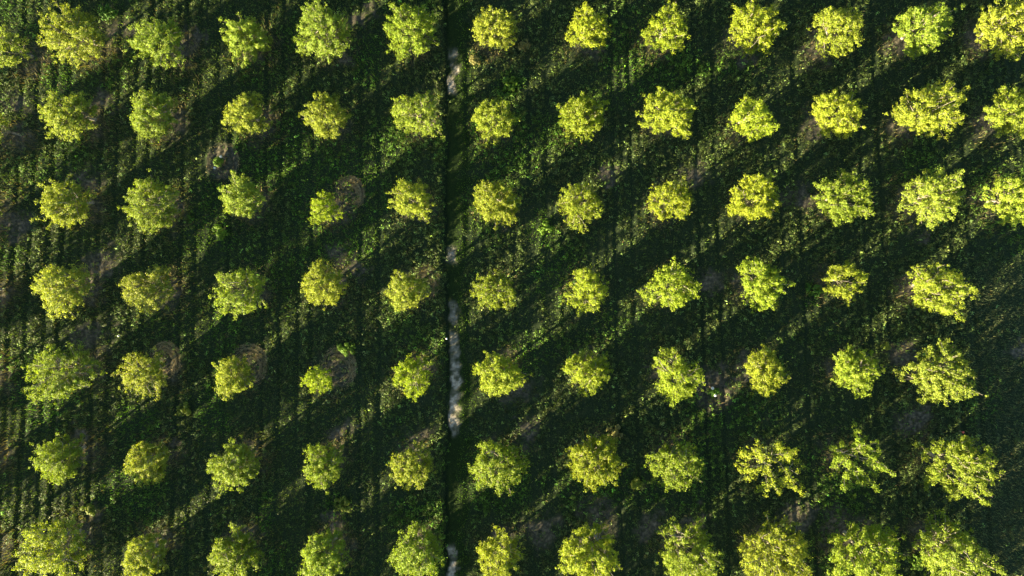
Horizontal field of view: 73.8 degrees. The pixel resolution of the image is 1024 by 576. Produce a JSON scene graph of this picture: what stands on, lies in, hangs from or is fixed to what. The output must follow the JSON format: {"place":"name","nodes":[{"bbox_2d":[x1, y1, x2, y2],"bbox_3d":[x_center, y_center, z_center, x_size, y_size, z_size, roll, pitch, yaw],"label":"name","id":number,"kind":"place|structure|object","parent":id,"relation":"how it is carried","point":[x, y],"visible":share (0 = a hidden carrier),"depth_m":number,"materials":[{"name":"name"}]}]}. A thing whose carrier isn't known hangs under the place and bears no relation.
{"place":"outdoors","nodes":[
{"label":"outdoors","id":0,"kind":"place"},
{"bbox_2d":[0,0,1023,575],"bbox_3d":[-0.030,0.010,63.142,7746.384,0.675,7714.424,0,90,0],"label":"ground","id":1,"kind":"structure","parent":0,"point":[464,396],"depth_m":63.01,"materials":[{"name":"green plant"}]},
{"bbox_2d":[0,114,20,139],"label":"orchard tree","id":2,"kind":"object","parent":1,"relation":"on","point":[6,123],"visible":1,"depth_m":60.46,"materials":[{"name":"green plant"}]},
{"bbox_2d":[0,24,33,67],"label":"orchard tree","id":3,"kind":"object","parent":1,"relation":"on","point":[14,49],"visible":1,"depth_m":60.09,"materials":[{"name":"green plant"}]},
{"bbox_2d":[11,512,93,575],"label":"orchard tree","id":4,"kind":"object","parent":1,"relation":"on","point":[42,559],"visible":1,"depth_m":58.86,"materials":[{"name":"green plant"}]},
{"bbox_2d":[28,432,87,484],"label":"orchard tree","id":5,"kind":"object","parent":1,"relation":"on","point":[53,464],"visible":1,"depth_m":59.23,"materials":[{"name":"green plant"}]},
{"bbox_2d":[21,341,104,404],"bbox_3d":[-39.138,7.215,59.704,6.401,7.024,4.958,-34,90,0],"label":"orchard tree","id":6,"kind":"object","parent":1,"relation":"on","point":[47,364],"visible":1,"depth_m":58.68,"materials":[{"name":"green plant"}]},
{"bbox_2d":[29,173,96,231],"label":"orchard tree","id":7,"kind":"object","parent":1,"relation":"on","point":[54,210],"visible":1,"depth_m":59.01,"materials":[{"name":"green plant"}]},
{"bbox_2d":[29,262,99,319],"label":"orchard tree","id":8,"kind":"object","parent":1,"relation":"on","point":[52,284],"visible":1,"depth_m":59.02,"materials":[{"name":"green plant"}]},
{"bbox_2d":[38,89,98,141],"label":"orchard tree","id":9,"kind":"object","parent":1,"relation":"on","point":[57,117],"visible":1,"depth_m":59.26,"materials":[{"name":"green plant"}]},
{"bbox_2d":[36,0,108,67],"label":"orchard tree","id":10,"kind":"object","parent":1,"relation":"on","point":[80,26],"visible":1,"depth_m":58.90,"materials":[{"name":"green plant"}]},
{"bbox_2d":[80,503,95,515],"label":"bush","id":11,"kind":"object","parent":1,"relation":"on","point":[89,507],"visible":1,"depth_m":62.63,"materials":[{"name":"green plant"}]},
{"bbox_2d":[97,3,117,20],"bbox_3d":[-37.170,-25.225,62.553,1.506,1.022,1.595,37,90,0],"label":"bush","id":12,"kind":"object","parent":1,"relation":"on","point":[107,11],"visible":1,"depth_m":62.47,"materials":[{"name":"green plant"}]},
{"bbox_2d":[111,346,167,402],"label":"orchard tree","id":13,"kind":"object","parent":1,"relation":"on","point":[146,374],"visible":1,"depth_m":59.41,"materials":[{"name":"green plant"}]},
{"bbox_2d":[121,532,169,575],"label":"orchard tree","id":14,"kind":"object","parent":1,"relation":"on","point":[143,565],"visible":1,"depth_m":59.44,"materials":[{"name":"green plant"}]},
{"bbox_2d":[116,263,176,316],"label":"orchard tree","id":15,"kind":"object","parent":1,"relation":"on","point":[140,279],"visible":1,"depth_m":59.15,"materials":[{"name":"green plant"}]},
{"bbox_2d":[123,440,170,486],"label":"orchard tree","id":16,"kind":"object","parent":1,"relation":"on","point":[156,467],"visible":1,"depth_m":59.48,"materials":[{"name":"green plant"}]},
{"bbox_2d":[117,168,180,234],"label":"orchard tree","id":17,"kind":"object","parent":1,"relation":"on","point":[167,211],"visible":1,"depth_m":58.95,"materials":[{"name":"green plant"}]},
{"bbox_2d":[129,88,178,142],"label":"orchard tree","id":18,"kind":"object","parent":1,"relation":"on","point":[145,125],"visible":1,"depth_m":59.16,"materials":[{"name":"green plant"}]},
{"bbox_2d":[123,14,186,70],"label":"orchard tree","id":19,"kind":"object","parent":1,"relation":"on","point":[172,39],"visible":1,"depth_m":59.27,"materials":[{"name":"green plant"}]},
{"bbox_2d":[175,402,190,416],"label":"bush","id":20,"kind":"object","parent":1,"relation":"on","point":[184,410],"visible":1,"depth_m":62.52,"materials":[{"name":"green plant"}]},
{"bbox_2d":[213,156,223,166],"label":"sapling","id":21,"kind":"object","parent":1,"relation":"on","point":[218,161],"visible":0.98,"depth_m":62.52,"materials":[{"name":"green plant"}]},
{"bbox_2d":[212,224,229,240],"bbox_3d":[-26.854,-5.160,62.602,1.198,1.057,1.691,-41,90,0],"label":"bush","id":22,"kind":"object","parent":1,"relation":"on","point":[220,232],"visible":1,"depth_m":62.56,"materials":[{"name":"green plant"}]},
{"bbox_2d":[211,355,255,400],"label":"orchard tree","id":23,"kind":"object","parent":1,"relation":"on","point":[225,387],"visible":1,"depth_m":59.58,"materials":[{"name":"green plant"}]},
{"bbox_2d":[206,435,261,499],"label":"orchard tree","id":24,"kind":"object","parent":1,"relation":"on","point":[227,474],"visible":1,"depth_m":59.19,"materials":[{"name":"green plant"}]},
{"bbox_2d":[207,523,264,575],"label":"orchard tree","id":25,"kind":"object","parent":1,"relation":"on","point":[228,547],"visible":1,"depth_m":59.04,"materials":[{"name":"green plant"}]},
{"bbox_2d":[207,266,267,319],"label":"orchard tree","id":26,"kind":"object","parent":1,"relation":"on","point":[228,296],"visible":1,"depth_m":59.11,"materials":[{"name":"green plant"}]},
{"bbox_2d":[217,169,265,218],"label":"orchard tree","id":27,"kind":"object","parent":1,"relation":"on","point":[231,199],"visible":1,"depth_m":59.60,"materials":[{"name":"green plant"}]},
{"bbox_2d":[218,12,269,68],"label":"orchard tree","id":28,"kind":"object","parent":1,"relation":"on","point":[234,38],"visible":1,"depth_m":59.39,"materials":[{"name":"green plant"}]},
{"bbox_2d":[221,91,273,136],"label":"orchard tree","id":29,"kind":"object","parent":1,"relation":"on","point":[247,123],"visible":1,"depth_m":59.58,"materials":[{"name":"green plant"}]},
{"bbox_2d":[255,32,273,51],"bbox_3d":[-22.684,-22.604,62.586,1.677,1.150,1.904,0,90,0],"label":"bush","id":30,"kind":"object","parent":1,"relation":"on","point":[270,39],"visible":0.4,"depth_m":62.48,"materials":[{"name":"green plant"}]},
{"bbox_2d":[300,365,332,395],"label":"orchard tree","id":31,"kind":"object","parent":1,"relation":"on","point":[317,373],"visible":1,"depth_m":59.59,"materials":[{"name":"green plant"}]},
{"bbox_2d":[293,0,352,64],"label":"orchard tree","id":32,"kind":"object","parent":1,"relation":"on","point":[325,49],"visible":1,"depth_m":58.92,"materials":[{"name":"green plant"}]},
{"bbox_2d":[295,527,352,575],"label":"orchard tree","id":33,"kind":"object","parent":1,"relation":"on","point":[314,561],"visible":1,"depth_m":59.06,"materials":[{"name":"green plant"}]},
{"bbox_2d":[301,442,346,494],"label":"orchard tree","id":34,"kind":"object","parent":1,"relation":"on","point":[319,465],"visible":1,"depth_m":59.29,"materials":[{"name":"green plant"}]},
{"bbox_2d":[300,258,348,310],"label":"orchard tree","id":35,"kind":"object","parent":1,"relation":"on","point":[326,281],"visible":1,"depth_m":59.45,"materials":[{"name":"green plant"}]},
{"bbox_2d":[298,91,353,138],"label":"orchard tree","id":36,"kind":"object","parent":1,"relation":"on","point":[333,117],"visible":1,"depth_m":59.31,"materials":[{"name":"green plant"}]},
{"bbox_2d":[308,189,344,224],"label":"orchard tree","id":37,"kind":"object","parent":1,"relation":"on","point":[321,207],"visible":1,"depth_m":59.09,"materials":[{"name":"green plant"}]},
{"bbox_2d":[333,496,351,511],"bbox_3d":[-15.589,19.887,62.724,1.765,0.787,1.566,0,90,0],"label":"bush","id":38,"kind":"object","parent":1,"relation":"on","point":[346,502],"visible":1,"depth_m":62.65,"materials":[{"name":"green plant"}]},
{"bbox_2d":[336,343,355,356],"bbox_3d":[-15.180,5.643,62.462,1.785,1.058,1.371,0,90,0],"label":"bush","id":39,"kind":"object","parent":1,"relation":"on","point":[340,348],"visible":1,"depth_m":62.43,"materials":[{"name":"green plant"}]},
{"bbox_2d":[384,269,431,311],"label":"orchard tree","id":40,"kind":"object","parent":1,"relation":"on","point":[402,286],"visible":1,"depth_m":59.33,"materials":[{"name":"green plant"}]},
{"bbox_2d":[383,2,439,63],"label":"orchard tree","id":41,"kind":"object","parent":1,"relation":"on","point":[413,21],"visible":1,"depth_m":58.85,"materials":[{"name":"green plant"}]},
{"bbox_2d":[386,177,436,223],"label":"orchard tree","id":42,"kind":"object","parent":1,"relation":"on","point":[418,192],"visible":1,"depth_m":59.42,"materials":[{"name":"green plant"}]},
{"bbox_2d":[386,440,437,490],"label":"orchard tree","id":43,"kind":"object","parent":1,"relation":"on","point":[413,471],"visible":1,"depth_m":59.51,"materials":[{"name":"green plant"}]},
{"bbox_2d":[392,353,435,400],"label":"orchard tree","id":44,"kind":"object","parent":1,"relation":"on","point":[403,369],"visible":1,"depth_m":59.40,"materials":[{"name":"green plant"}]},
{"bbox_2d":[387,520,445,575],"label":"orchard tree","id":45,"kind":"object","parent":1,"relation":"on","point":[407,543],"visible":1,"depth_m":58.83,"materials":[{"name":"green plant"}]},
{"bbox_2d":[390,90,444,138],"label":"orchard tree","id":46,"kind":"object","parent":1,"relation":"on","point":[417,119],"visible":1,"depth_m":59.35,"materials":[{"name":"green plant"}]},
{"bbox_2d":[469,55,480,64],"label":"bush","id":47,"kind":"object","parent":1,"relation":"on","point":[476,58],"visible":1,"depth_m":62.61,"materials":[{"name":"beige plant"}]},
{"bbox_2d":[469,270,516,310],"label":"orchard tree","id":48,"kind":"object","parent":1,"relation":"on","point":[496,281],"visible":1,"depth_m":59.69,"materials":[{"name":"green plant"}]},
{"bbox_2d":[469,5,521,53],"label":"orchard tree","id":49,"kind":"object","parent":1,"relation":"on","point":[496,19],"visible":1,"depth_m":59.35,"materials":[{"name":"green plant"}]},
{"bbox_2d":[471,95,519,146],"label":"orchard tree","id":50,"kind":"object","parent":1,"relation":"on","point":[491,110],"visible":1,"depth_m":59.17,"materials":[{"name":"green plant"}]},
{"bbox_2d":[473,179,521,229],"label":"orchard tree","id":51,"kind":"object","parent":1,"relation":"on","point":[503,209],"visible":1,"depth_m":59.23,"materials":[{"name":"green plant"}]},
{"bbox_2d":[467,438,529,496],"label":"orchard tree","id":52,"kind":"object","parent":1,"relation":"on","point":[509,471],"visible":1,"depth_m":58.82,"materials":[{"name":"green plant"}]},
{"bbox_2d":[476,525,523,575],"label":"orchard tree","id":53,"kind":"object","parent":1,"relation":"on","point":[492,545],"visible":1,"depth_m":59.24,"materials":[{"name":"green plant"}]},
{"bbox_2d":[471,350,533,396],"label":"orchard tree","id":54,"kind":"object","parent":1,"relation":"on","point":[502,372],"visible":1,"depth_m":59.15,"materials":[{"name":"green plant"}]},
{"bbox_2d":[502,76,517,91],"bbox_3d":[-0.198,-18.714,62.644,1.489,0.880,1.481,0,90,0],"label":"bush","id":55,"kind":"object","parent":1,"relation":"on","point":[510,85],"visible":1,"depth_m":62.51,"materials":[{"name":"green plant"}]},
{"bbox_2d":[0,0,1023,575],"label":"weeds","id":56,"kind":"object","parent":1,"relation":"on","point":[396,326],"visible":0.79,"depth_m":62.83,"materials":[{"name":"green plant"}]},
{"bbox_2d":[518,39,530,51],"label":"bush","id":57,"kind":"object","parent":1,"relation":"on","point":[527,46],"visible":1,"depth_m":62.60,"materials":[{"name":"green plant"}]},
{"bbox_2d":[537,221,553,234],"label":"bush","id":58,"kind":"object","parent":1,"relation":"on","point":[545,227],"visible":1,"depth_m":62.64,"materials":[{"name":"green plant"}]},
{"bbox_2d":[555,181,604,233],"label":"orchard tree","id":59,"kind":"object","parent":1,"relation":"on","point":[593,208],"visible":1,"depth_m":59.45,"materials":[{"name":"green plant"}]},
{"bbox_2d":[556,91,609,142],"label":"orchard tree","id":60,"kind":"object","parent":1,"relation":"on","point":[575,120],"visible":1,"depth_m":59.20,"materials":[{"name":"green plant"}]},
{"bbox_2d":[560,264,608,316],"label":"orchard tree","id":61,"kind":"object","parent":1,"relation":"on","point":[583,283],"visible":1,"depth_m":59.61,"materials":[{"name":"green plant"}]},
{"bbox_2d":[562,348,613,396],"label":"orchard tree","id":62,"kind":"object","parent":1,"relation":"on","point":[592,372],"visible":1,"depth_m":59.46,"materials":[{"name":"green plant"}]},
{"bbox_2d":[565,1,611,49],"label":"orchard tree","id":63,"kind":"object","parent":1,"relation":"on","point":[592,24],"visible":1,"depth_m":59.23,"materials":[{"name":"green plant"}]},
{"bbox_2d":[555,522,622,575],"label":"orchard tree","id":64,"kind":"object","parent":1,"relation":"on","point":[574,564],"visible":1,"depth_m":58.61,"materials":[{"name":"green plant"}]},
{"bbox_2d":[563,433,626,491],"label":"orchard tree","id":65,"kind":"object","parent":1,"relation":"on","point":[599,475],"visible":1,"depth_m":58.87,"materials":[{"name":"green plant"}]},
{"bbox_2d":[606,424,622,438],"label":"bush","id":66,"kind":"object","parent":1,"relation":"on","point":[615,433],"visible":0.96,"depth_m":62.63,"materials":[{"name":"green plant"}]},
{"bbox_2d":[630,477,642,489],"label":"bush","id":67,"kind":"object","parent":1,"relation":"on","point":[635,483],"visible":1,"depth_m":62.51,"materials":[{"name":"green plant"}]},
{"bbox_2d":[640,1,691,53],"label":"orchard tree","id":68,"kind":"object","parent":1,"relation":"on","point":[671,23],"visible":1,"depth_m":59.34,"materials":[{"name":"green plant"}]},
{"bbox_2d":[635,86,698,139],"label":"orchard tree","id":69,"kind":"object","parent":1,"relation":"on","point":[682,105],"visible":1,"depth_m":58.92,"materials":[{"name":"green plant"}]},
{"bbox_2d":[636,256,701,311],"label":"orchard tree","id":70,"kind":"object","parent":1,"relation":"on","point":[662,279],"visible":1,"depth_m":59.00,"materials":[{"name":"green plant"}]},
{"bbox_2d":[645,175,693,221],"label":"orchard tree","id":71,"kind":"object","parent":1,"relation":"on","point":[684,199],"visible":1,"depth_m":59.46,"materials":[{"name":"green plant"}]},
{"bbox_2d":[644,438,704,492],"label":"orchard tree","id":72,"kind":"object","parent":1,"relation":"on","point":[677,462],"visible":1,"depth_m":58.91,"materials":[{"name":"green plant"}]},
{"bbox_2d":[653,346,705,409],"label":"orchard tree","id":73,"kind":"object","parent":1,"relation":"on","point":[682,371],"visible":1,"depth_m":59.04,"materials":[{"name":"green plant"}]},
{"bbox_2d":[656,516,724,575],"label":"orchard tree","id":74,"kind":"object","parent":1,"relation":"on","point":[675,560],"visible":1,"depth_m":58.31,"materials":[{"name":"green plant"}]},
{"bbox_2d":[707,388,719,396],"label":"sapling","id":75,"kind":"object","parent":1,"relation":"on","point":[716,391],"visible":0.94,"depth_m":62.43,"materials":[{"name":"green plant"}]},
{"bbox_2d":[726,95,779,142],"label":"orchard tree","id":76,"kind":"object","parent":1,"relation":"on","point":[757,113],"visible":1,"depth_m":59.10,"materials":[{"name":"green plant"}]},
{"bbox_2d":[727,172,782,223],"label":"orchard tree","id":77,"kind":"object","parent":1,"relation":"on","point":[747,191],"visible":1,"depth_m":58.89,"materials":[{"name":"green plant"}]},
{"bbox_2d":[726,0,786,58],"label":"orchard tree","id":78,"kind":"object","parent":1,"relation":"on","point":[763,20],"visible":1,"depth_m":59.04,"materials":[{"name":"green plant"}]},
{"bbox_2d":[736,256,795,313],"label":"orchard tree","id":79,"kind":"object","parent":1,"relation":"on","point":[767,291],"visible":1,"depth_m":58.79,"materials":[{"name":"green plant"}]},
{"bbox_2d":[743,343,791,396],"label":"orchard tree","id":80,"kind":"object","parent":1,"relation":"on","point":[768,379],"visible":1,"depth_m":59.05,"materials":[{"name":"green plant"}]},
{"bbox_2d":[734,438,805,497],"bbox_3d":[22.421,15.467,59.966,6.167,6.311,4.885,0,90,0],"label":"orchard tree","id":81,"kind":"object","parent":1,"relation":"on","point":[758,451],"visible":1,"depth_m":58.87,"materials":[{"name":"green plant"}]},
{"bbox_2d":[735,510,814,575],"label":"orchard tree","id":82,"kind":"object","parent":1,"relation":"on","point":[777,566],"visible":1,"depth_m":58.33,"materials":[{"name":"green plant"}]},
{"bbox_2d":[805,283,823,296],"bbox_3d":[27.751,0.199,62.639,1.794,0.820,1.228,8,90,0],"label":"bush","id":83,"kind":"object","parent":1,"relation":"on","point":[818,290],"visible":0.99,"depth_m":62.53,"materials":[{"name":"green plant"}]},
{"bbox_2d":[806,6,864,61],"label":"orchard tree","id":84,"kind":"object","parent":1,"relation":"on","point":[833,20],"visible":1,"depth_m":58.70,"materials":[{"name":"green plant"}]},
{"bbox_2d":[811,88,867,139],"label":"orchard tree","id":85,"kind":"object","parent":1,"relation":"on","point":[852,110],"visible":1,"depth_m":58.81,"materials":[{"name":"green plant"}]},
{"bbox_2d":[810,168,875,226],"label":"orchard tree","id":86,"kind":"object","parent":1,"relation":"on","point":[847,211],"visible":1,"depth_m":58.85,"materials":[{"name":"green plant"}]},
{"bbox_2d":[822,260,870,306],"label":"orchard tree","id":87,"kind":"object","parent":1,"relation":"on","point":[846,269],"visible":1,"depth_m":59.62,"materials":[{"name":"green plant"}]},
{"bbox_2d":[830,345,885,398],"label":"orchard tree","id":88,"kind":"object","parent":1,"relation":"on","point":[864,372],"visible":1,"depth_m":59.13,"materials":[{"name":"green plant"}]},
{"bbox_2d":[828,419,895,495],"bbox_3d":[29.751,15.151,60.185,5.414,5.877,5.202,-42,90,0],"label":"orchard tree","id":89,"kind":"object","parent":1,"relation":"on","point":[866,451],"visible":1,"depth_m":59.01,"materials":[{"name":"green plant"}]},
{"bbox_2d":[824,520,909,575],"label":"orchard tree","id":90,"kind":"object","parent":1,"relation":"on","point":[862,567],"visible":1,"depth_m":58.51,"materials":[{"name":"green plant"}]},
{"bbox_2d":[880,341,890,350],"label":"bush","id":91,"kind":"object","parent":1,"relation":"on","point":[886,345],"visible":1,"depth_m":62.47,"materials":[{"name":"green plant"}]},
{"bbox_2d":[909,554,927,570],"bbox_3d":[37.247,25.225,62.607,1.639,0.826,1.679,0,90,0],"label":"bush","id":92,"kind":"object","parent":1,"relation":"on","point":[916,564],"visible":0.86,"depth_m":62.52,"materials":[{"name":"green plant"}]},
{"bbox_2d":[882,79,970,139],"bbox_3d":[36.297,-15.119,59.439,6.129,7.388,5.916,-44,90,0],"label":"orchard tree","id":93,"kind":"object","parent":1,"relation":"on","point":[940,118],"visible":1,"depth_m":58.57,"materials":[{"name":"green plant"}]},
{"bbox_2d":[892,1,965,59],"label":"orchard tree","id":94,"kind":"object","parent":1,"relation":"on","point":[933,28],"visible":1,"depth_m":58.88,"materials":[{"name":"green plant"}]},
{"bbox_2d":[897,167,966,230],"bbox_3d":[36.696,-7.966,59.537,5.834,7.236,4.863,-39,90,0],"label":"orchard tree","id":95,"kind":"object","parent":1,"relation":"on","point":[933,184],"visible":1,"depth_m":58.60,"materials":[{"name":"green plant"}]},
{"bbox_2d":[892,338,988,406],"bbox_3d":[37.174,7.526,59.656,6.340,6.908,5.614,-42,90,0],"label":"orchard tree","id":96,"kind":"object","parent":1,"relation":"on","point":[954,382],"visible":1,"depth_m":58.47,"materials":[{"name":"green plant"}]},
{"bbox_2d":[906,262,979,321],"bbox_3d":[37.209,0.339,59.624,5.006,7.019,5.218,0,90,0],"label":"orchard tree","id":97,"kind":"object","parent":1,"relation":"on","point":[949,278],"visible":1,"depth_m":58.68,"materials":[{"name":"green plant"}]},
{"bbox_2d":[912,435,1005,506],"bbox_3d":[38.413,15.632,59.229,6.435,7.780,6.051,0,90,0],"label":"orchard tree","id":98,"kind":"object","parent":1,"relation":"on","point":[964,470],"visible":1,"depth_m":58.13,"materials":[{"name":"green plant"}]},
{"bbox_2d":[911,507,1007,575],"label":"orchard tree","id":99,"kind":"object","parent":1,"relation":"on","point":[946,562],"visible":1,"depth_m":58.32,"materials":[{"name":"green plant"}]},
{"bbox_2d":[974,0,1023,61],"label":"orchard tree","id":100,"kind":"object","parent":1,"relation":"on","point":[1017,11],"visible":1,"depth_m":59.02,"materials":[{"name":"green plant"}]},
{"bbox_2d":[981,172,1023,227],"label":"orchard tree","id":101,"kind":"object","parent":1,"relation":"on","point":[1007,203],"visible":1,"depth_m":59.58,"materials":[{"name":"green plant"}]},
{"bbox_2d":[983,85,1023,138],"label":"orchard tree","id":102,"kind":"object","parent":1,"relation":"on","point":[1016,117],"visible":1,"depth_m":59.18,"materials":[{"name":"green plant"}]}
]}

